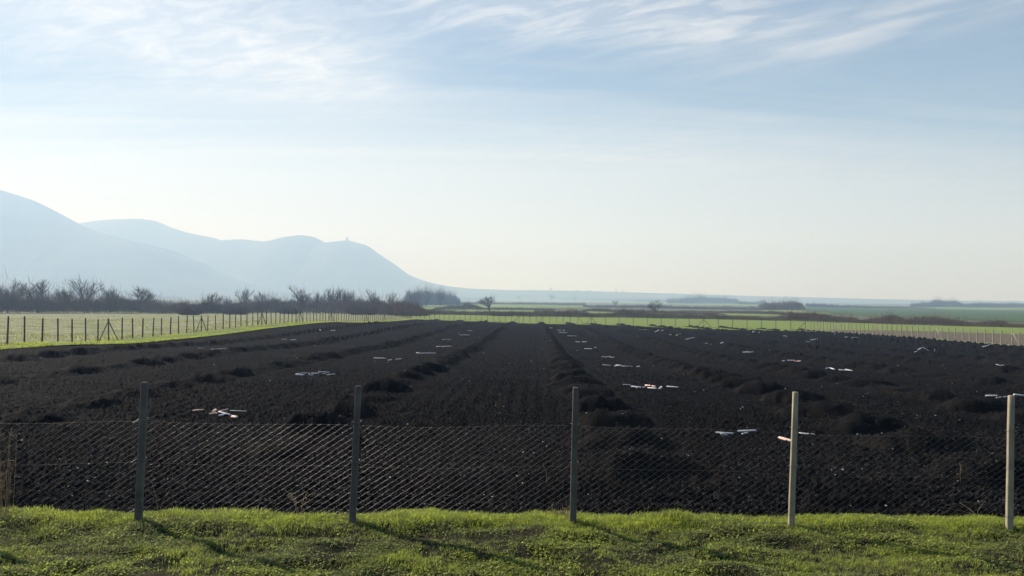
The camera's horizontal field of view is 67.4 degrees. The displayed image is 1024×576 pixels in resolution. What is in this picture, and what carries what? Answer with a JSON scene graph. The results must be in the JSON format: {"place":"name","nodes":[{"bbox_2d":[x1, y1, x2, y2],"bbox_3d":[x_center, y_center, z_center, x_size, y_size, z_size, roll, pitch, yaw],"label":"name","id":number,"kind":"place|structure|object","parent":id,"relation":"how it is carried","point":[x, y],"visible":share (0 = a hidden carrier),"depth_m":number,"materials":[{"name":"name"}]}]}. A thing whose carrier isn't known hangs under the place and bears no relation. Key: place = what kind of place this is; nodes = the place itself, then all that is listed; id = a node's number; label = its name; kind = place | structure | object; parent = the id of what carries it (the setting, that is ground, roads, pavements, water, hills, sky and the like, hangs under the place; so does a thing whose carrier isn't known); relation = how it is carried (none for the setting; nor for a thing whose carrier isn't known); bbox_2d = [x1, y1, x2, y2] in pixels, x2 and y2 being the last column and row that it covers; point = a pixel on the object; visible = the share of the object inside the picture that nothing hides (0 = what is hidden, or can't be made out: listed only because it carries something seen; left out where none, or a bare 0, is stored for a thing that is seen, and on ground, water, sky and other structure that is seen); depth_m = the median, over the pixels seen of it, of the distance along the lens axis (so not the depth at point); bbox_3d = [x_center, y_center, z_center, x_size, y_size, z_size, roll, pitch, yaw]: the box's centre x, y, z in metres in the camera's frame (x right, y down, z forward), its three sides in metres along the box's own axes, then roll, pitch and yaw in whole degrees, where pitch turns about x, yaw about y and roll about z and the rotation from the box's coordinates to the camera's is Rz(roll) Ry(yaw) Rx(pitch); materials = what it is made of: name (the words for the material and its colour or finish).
{"place":"outdoors","nodes":[
{"label":"outdoors","id":0,"kind":"place"},
{"bbox_2d":[0,190,319,298],"bbox_3d":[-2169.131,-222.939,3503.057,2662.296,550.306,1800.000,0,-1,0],"label":"hill","id":1,"kind":"structure","parent":0,"point":[38,241],"depth_m":3124.76,"materials":[{"name":"grass"},{"name":"soil"},{"name":"rock"}]},
{"bbox_2d":[0,311,409,344],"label":"meadow","id":2,"kind":"structure","parent":0,"point":[50,329],"depth_m":91.77,"materials":[{"name":"green plant"}]},
{"bbox_2d":[0,278,22,312],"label":"bare tree","id":3,"kind":"object","parent":2,"relation":"on","point":[14,285],"visible":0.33,"depth_m":227.89,"materials":[{"name":"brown plant"}]},
{"bbox_2d":[16,278,49,312],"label":"bare tree","id":4,"kind":"object","parent":2,"relation":"on","point":[42,285],"visible":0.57,"depth_m":233.87,"materials":[{"name":"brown plant"}]},
{"bbox_2d":[53,288,73,304],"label":"bare tree","id":5,"kind":"object","parent":2,"relation":"on","point":[62,293],"visible":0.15,"depth_m":240.79,"materials":[{"name":"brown plant"}]},
{"bbox_2d":[68,274,104,311],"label":"bare tree","id":6,"kind":"object","parent":2,"relation":"on","point":[85,290],"visible":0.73,"depth_m":245.46,"materials":[{"name":"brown plant"}]},
{"bbox_2d":[100,283,119,312],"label":"bare tree","id":7,"kind":"object","parent":2,"relation":"on","point":[108,292],"visible":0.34,"depth_m":251.08,"materials":[{"name":"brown plant"}]},
{"bbox_2d":[132,285,155,312],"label":"bare tree","id":8,"kind":"object","parent":2,"relation":"on","point":[142,293],"visible":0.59,"depth_m":257.35,"materials":[{"name":"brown plant"}]},
{"bbox_2d":[175,305,204,314],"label":"shrub","id":9,"kind":"object","parent":2,"relation":"on","point":[187,310],"visible":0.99,"depth_m":203.57,"materials":[{"name":"plant"}]},
{"bbox_2d":[3,310,410,345],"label":"wire fence","id":10,"kind":"object","parent":2,"relation":"on","point":[171,318],"visible":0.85,"depth_m":62.25,"materials":[{"name":"grey metal"}]},
{"bbox_2d":[202,291,223,302],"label":"bare tree","id":11,"kind":"object","parent":2,"relation":"on","point":[219,298],"visible":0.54,"depth_m":285.06,"materials":[{"name":"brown plant"}]},
{"bbox_2d":[219,305,251,314],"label":"shrub","id":12,"kind":"object","parent":2,"relation":"on","point":[231,310],"visible":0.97,"depth_m":227.68,"materials":[{"name":"grey plant"}]},
{"bbox_2d":[276,305,302,313],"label":"shrub","id":13,"kind":"object","parent":2,"relation":"on","point":[289,309],"visible":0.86,"depth_m":253.85,"materials":[{"name":"grey plant"}]},
{"bbox_2d":[343,304,382,314],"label":"shrub","id":14,"kind":"object","parent":2,"relation":"on","point":[369,309],"visible":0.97,"depth_m":242.13,"materials":[{"name":"grey plant"}]},
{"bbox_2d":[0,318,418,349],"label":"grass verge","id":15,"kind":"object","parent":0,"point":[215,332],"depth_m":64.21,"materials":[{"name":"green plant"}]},
{"bbox_2d":[423,307,542,311],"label":"crop field","id":16,"kind":"structure","parent":0,"point":[504,310],"depth_m":426.25,"materials":[{"name":"green plant"}]},
{"bbox_2d":[476,295,495,311],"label":"bare tree","id":17,"kind":"object","parent":16,"relation":"on","point":[486,302],"visible":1,"depth_m":372.69,"materials":[{"name":"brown plant"}]},
{"bbox_2d":[432,301,555,310],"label":"hedge","id":18,"kind":"object","parent":16,"relation":"on","point":[467,305],"visible":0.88,"depth_m":452.17,"materials":[{"name":"green plant"}]},
{"bbox_2d":[420,304,588,307],"bbox_3d":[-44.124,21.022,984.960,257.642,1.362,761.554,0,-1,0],"label":"crop field","id":19,"kind":"structure","parent":0,"point":[518,306],"depth_m":766.97,"materials":[{"name":"green plant"}]},
{"bbox_2d":[404,283,460,304],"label":"hedge","id":20,"kind":"object","parent":19,"relation":"on","point":[449,299],"visible":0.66,"depth_m":844.20,"materials":[{"name":"grey plant"}]},
{"bbox_2d":[437,291,444,304],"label":"bare tree","id":21,"kind":"object","parent":19,"relation":"on","point":[442,298],"visible":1,"depth_m":663.03,"materials":[{"name":"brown plant"}]},
{"bbox_2d":[460,301,585,304],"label":"hedge","id":22,"kind":"object","parent":19,"relation":"on","point":[541,303],"visible":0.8,"depth_m":1039.24,"materials":[{"name":"green plant"}]},
{"bbox_2d":[0,319,1023,521],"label":"ploughed field","id":23,"kind":"structure","parent":0,"point":[426,337],"depth_m":16.28,"materials":[{"name":"black soil"}]},
{"bbox_2d":[18,337,992,510],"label":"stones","id":24,"kind":"object","parent":23,"relation":"on","point":[407,424],"visible":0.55,"depth_m":11.68,"materials":[{"name":"grey stone"}]},
{"bbox_2d":[778,436,790,441],"bbox_3d":[4.767,2.636,13.386,0.051,0.038,0.381,-9,0,-15],"label":"wooden peg","id":25,"kind":"object","parent":23,"relation":"on","point":[783,438],"visible":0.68,"depth_m":13.37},
{"bbox_2d":[0,504,1023,575],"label":"grass bank","id":26,"kind":"structure","parent":0,"point":[325,547],"depth_m":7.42,"materials":[{"name":"green plant"}]},
{"bbox_2d":[0,451,15,518],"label":"dry weed","id":27,"kind":"object","parent":26,"relation":"on","point":[4,494],"visible":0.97,"depth_m":8.28,"materials":[{"name":"brown plant"}]},
{"bbox_2d":[0,429,19,515],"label":"dry weed","id":28,"kind":"object","parent":26,"relation":"on","point":[8,445],"visible":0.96,"depth_m":8.32,"materials":[{"name":"brown plant"}]},
{"bbox_2d":[286,491,307,514],"bbox_3d":[-2.401,2.395,8.553,0.250,0.303,0.150,1,-1,-15],"label":"dry weed","id":29,"kind":"object","parent":26,"relation":"on","point":[294,500],"visible":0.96,"depth_m":8.55,"materials":[{"name":"plant"}]},
{"bbox_2d":[0,507,1023,575],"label":"weeds","id":30,"kind":"object","parent":26,"relation":"on","point":[22,564],"visible":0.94,"depth_m":7.43,"materials":[{"name":"green plant"}]},
{"bbox_2d":[0,382,1023,530],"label":"chain link fence","id":31,"kind":"object","parent":26,"relation":"on","point":[573,511],"visible":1,"depth_m":8.18,"materials":[{"name":"metal"}]},
{"bbox_2d":[549,504,569,515],"bbox_3d":[0.525,2.469,8.512,0.297,0.201,0.134,0,-1,18],"label":"dry weed","id":32,"kind":"object","parent":26,"relation":"on","point":[564,511],"visible":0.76,"depth_m":8.51,"materials":[{"name":"plant"}]},
{"bbox_2d":[0,0,1023,300],"label":"sky","id":33,"kind":"structure","parent":0,"point":[860,149],"materials":[{"name":"blue"}]},
{"bbox_2d":[6,298,1023,347],"bbox_3d":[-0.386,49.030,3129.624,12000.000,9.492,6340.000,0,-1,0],"label":"ground","id":34,"kind":"structure","parent":0,"point":[559,309],"depth_m":698.37,"materials":[{"name":"plant"}]},
{"bbox_2d":[0,271,188,313],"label":"thicket","id":35,"kind":"object","parent":34,"relation":"on","point":[117,304],"visible":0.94,"depth_m":226.11,"materials":[{"name":"plant"}]},
{"bbox_2d":[152,296,182,298],"bbox_3d":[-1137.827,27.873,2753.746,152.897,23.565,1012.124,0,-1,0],"label":"hedge","id":36,"kind":"object","parent":34,"relation":"on","point":[165,297],"visible":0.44,"depth_m":2497.53,"materials":[{"name":"grey plant"}]},
{"bbox_2d":[234,288,251,302],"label":"bare tree","id":37,"kind":"object","parent":34,"relation":"on","point":[245,296],"visible":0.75,"depth_m":292.52,"materials":[{"name":"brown plant"}]},
{"bbox_2d":[254,292,266,312],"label":"bare tree","id":38,"kind":"object","parent":34,"relation":"on","point":[262,298],"visible":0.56,"depth_m":296.76,"materials":[{"name":"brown plant"}]},
{"bbox_2d":[153,284,431,315],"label":"thicket","id":39,"kind":"object","parent":34,"relation":"on","point":[333,305],"visible":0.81,"depth_m":268.13,"materials":[{"name":"grey plant"}]},
{"bbox_2d":[289,285,311,312],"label":"bare tree","id":40,"kind":"object","parent":34,"relation":"on","point":[304,297],"visible":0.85,"depth_m":289.14,"materials":[{"name":"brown plant"}]},
{"bbox_2d":[314,290,326,312],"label":"bare tree","id":41,"kind":"object","parent":34,"relation":"on","point":[320,297],"visible":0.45,"depth_m":295.21,"materials":[{"name":"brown plant"}]},
{"bbox_2d":[325,285,339,300],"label":"bare tree","id":42,"kind":"object","parent":34,"relation":"on","point":[336,298],"visible":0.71,"depth_m":297.44,"materials":[{"name":"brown plant"}]},
{"bbox_2d":[336,288,347,299],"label":"bare tree","id":43,"kind":"object","parent":34,"relation":"on","point":[340,291],"visible":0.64,"depth_m":300.28,"materials":[{"name":"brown plant"}]},
{"bbox_2d":[344,290,355,299],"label":"bare tree","id":44,"kind":"object","parent":34,"relation":"on","point":[351,295],"visible":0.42,"depth_m":301.45,"materials":[{"name":"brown plant"}]},
{"bbox_2d":[366,288,378,300],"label":"bare tree","id":45,"kind":"object","parent":34,"relation":"on","point":[376,299],"visible":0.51,"depth_m":291.46,"materials":[{"name":"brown plant"}]},
{"bbox_2d":[385,293,395,303],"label":"bare tree","id":46,"kind":"object","parent":34,"relation":"on","point":[386,295],"visible":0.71,"depth_m":296.47,"materials":[{"name":"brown plant"}]},
{"bbox_2d":[412,291,421,304],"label":"bare tree","id":47,"kind":"object","parent":34,"relation":"on","point":[418,292],"visible":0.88,"depth_m":646.63,"materials":[{"name":"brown plant"}]},
{"bbox_2d":[421,290,431,304],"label":"bare tree","id":48,"kind":"object","parent":34,"relation":"on","point":[422,296],"visible":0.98,"depth_m":652.22,"materials":[{"name":"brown plant"}]},
{"bbox_2d":[426,307,511,315],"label":"hedge","id":49,"kind":"object","parent":34,"relation":"on","point":[465,312],"visible":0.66,"depth_m":263.01,"materials":[{"name":"plant"}]},
{"bbox_2d":[457,295,685,301],"bbox_3d":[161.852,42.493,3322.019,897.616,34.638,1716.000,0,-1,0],"label":"hedge","id":50,"kind":"object","parent":34,"relation":"on","point":[594,299],"visible":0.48,"depth_m":3473.30,"materials":[{"name":"grey plant"}]},
{"bbox_2d":[582,306,723,314],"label":"hedge","id":51,"kind":"object","parent":34,"relation":"on","point":[608,310],"visible":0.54,"depth_m":389.77,"materials":[{"name":"green plant"}]},
{"bbox_2d":[645,300,665,312],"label":"bare tree","id":52,"kind":"object","parent":34,"relation":"on","point":[650,306],"visible":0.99,"depth_m":332.09,"materials":[{"name":"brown plant"}]},
{"bbox_2d":[582,303,757,309],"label":"hedge","id":53,"kind":"object","parent":34,"relation":"on","point":[628,306],"visible":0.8,"depth_m":689.86,"materials":[{"name":"green plant"}]},
{"bbox_2d":[664,304,757,309],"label":"hedge","id":54,"kind":"object","parent":34,"relation":"on","point":[680,307],"visible":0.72,"depth_m":642.34,"materials":[{"name":"green plant"}]},
{"bbox_2d":[491,304,1023,327],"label":"hedge","id":55,"kind":"object","parent":34,"relation":"on","point":[812,316],"visible":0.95,"depth_m":209.34,"materials":[{"name":"green plant"}]},
{"bbox_2d":[805,301,932,308],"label":"hedge","id":56,"kind":"object","parent":34,"relation":"on","point":[828,305],"visible":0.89,"depth_m":944.90,"materials":[{"name":"green plant"}]},
{"bbox_2d":[814,321,1023,345],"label":"wire fence","id":57,"kind":"object","parent":34,"relation":"on","point":[935,329],"visible":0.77,"depth_m":85.31,"materials":[{"name":"grey metal"}]},
{"bbox_2d":[909,296,1023,307],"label":"hedge","id":58,"kind":"object","parent":34,"relation":"on","point":[938,303],"visible":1,"depth_m":1163.31,"materials":[{"name":"plant"}]},
{"bbox_2d":[472,300,603,301],"bbox_3d":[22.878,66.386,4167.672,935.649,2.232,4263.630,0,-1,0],"label":"crop field","id":59,"kind":"structure","parent":0,"point":[540,301],"depth_m":2707.40,"materials":[{"name":"green plant"}]},
{"bbox_2d":[79,219,1023,303],"bbox_3d":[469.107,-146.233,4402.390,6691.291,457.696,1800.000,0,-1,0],"label":"hill","id":60,"kind":"structure","parent":0,"point":[310,263],"depth_m":4006.98,"materials":[{"name":"grass"},{"name":"soil"},{"name":"rock"}]},
{"bbox_2d":[586,311,612,313],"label":"crop field","id":61,"kind":"structure","parent":0,"point":[598,312],"depth_m":377.75,"materials":[{"name":"green plant"}]},
{"bbox_2d":[604,301,759,306],"bbox_3d":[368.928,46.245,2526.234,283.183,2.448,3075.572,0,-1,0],"label":"crop field","id":62,"kind":"structure","parent":0,"point":[682,303],"depth_m":1543.70,"materials":[{"name":"green plant"}]},
{"bbox_2d":[666,292,738,303],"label":"hedge","id":63,"kind":"object","parent":62,"relation":"on","point":[701,300],"visible":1,"depth_m":1766.42,"materials":[{"name":"grey plant"}]},
{"bbox_2d":[738,299,766,304],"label":"hedge","id":64,"kind":"object","parent":62,"relation":"on","point":[748,303],"visible":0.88,"depth_m":1537.06,"materials":[{"name":"grey plant"}]},
{"bbox_2d":[643,313,777,315],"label":"crop field","id":65,"kind":"structure","parent":0,"point":[730,314],"depth_m":336.41,"materials":[{"name":"green plant"}]},
{"bbox_2d":[665,309,808,314],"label":"hedge","id":66,"kind":"object","parent":65,"relation":"on","point":[749,311],"visible":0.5,"depth_m":379.93,"materials":[{"name":"green plant"}]},
{"bbox_2d":[413,314,1023,342],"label":"crop field","id":67,"kind":"structure","parent":0,"point":[751,324],"depth_m":170.34,"materials":[{"name":"green plant"}]},
{"bbox_2d":[424,313,805,329],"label":"wire fence","id":68,"kind":"object","parent":67,"relation":"on","point":[591,318],"visible":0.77,"depth_m":142.60,"materials":[{"name":"grey metal"}]},
{"bbox_2d":[763,310,828,313],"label":"crop field","id":69,"kind":"structure","parent":0,"point":[798,311],"depth_m":498.90,"materials":[{"name":"green plant"}]},
{"bbox_2d":[819,303,910,304],"bbox_3d":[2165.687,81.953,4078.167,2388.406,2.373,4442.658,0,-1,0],"label":"crop field","id":70,"kind":"structure","parent":0,"point":[869,303],"depth_m":2870.19,"materials":[{"name":"green plant"}]},
{"bbox_2d":[799,330,1023,345],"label":"stubble field","id":71,"kind":"structure","parent":0,"point":[1005,337],"depth_m":99.49,"materials":[{"name":"green plant"}]},
{"bbox_2d":[805,307,1023,321],"bbox_3d":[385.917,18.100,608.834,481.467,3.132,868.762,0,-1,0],"label":"crop field","id":72,"kind":"structure","parent":0,"point":[1013,315],"depth_m":470.63,"materials":[{"name":"green plant"}]},
{"bbox_2d":[757,296,805,309],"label":"hedge","id":73,"kind":"object","parent":72,"relation":"on","point":[777,306],"visible":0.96,"depth_m":592.32,"materials":[{"name":"green plant"}]},
{"bbox_2d":[916,307,1023,309],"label":"crop field","id":74,"kind":"structure","parent":0,"point":[974,308],"depth_m":975.62,"materials":[{"name":"green plant"}]}
]}

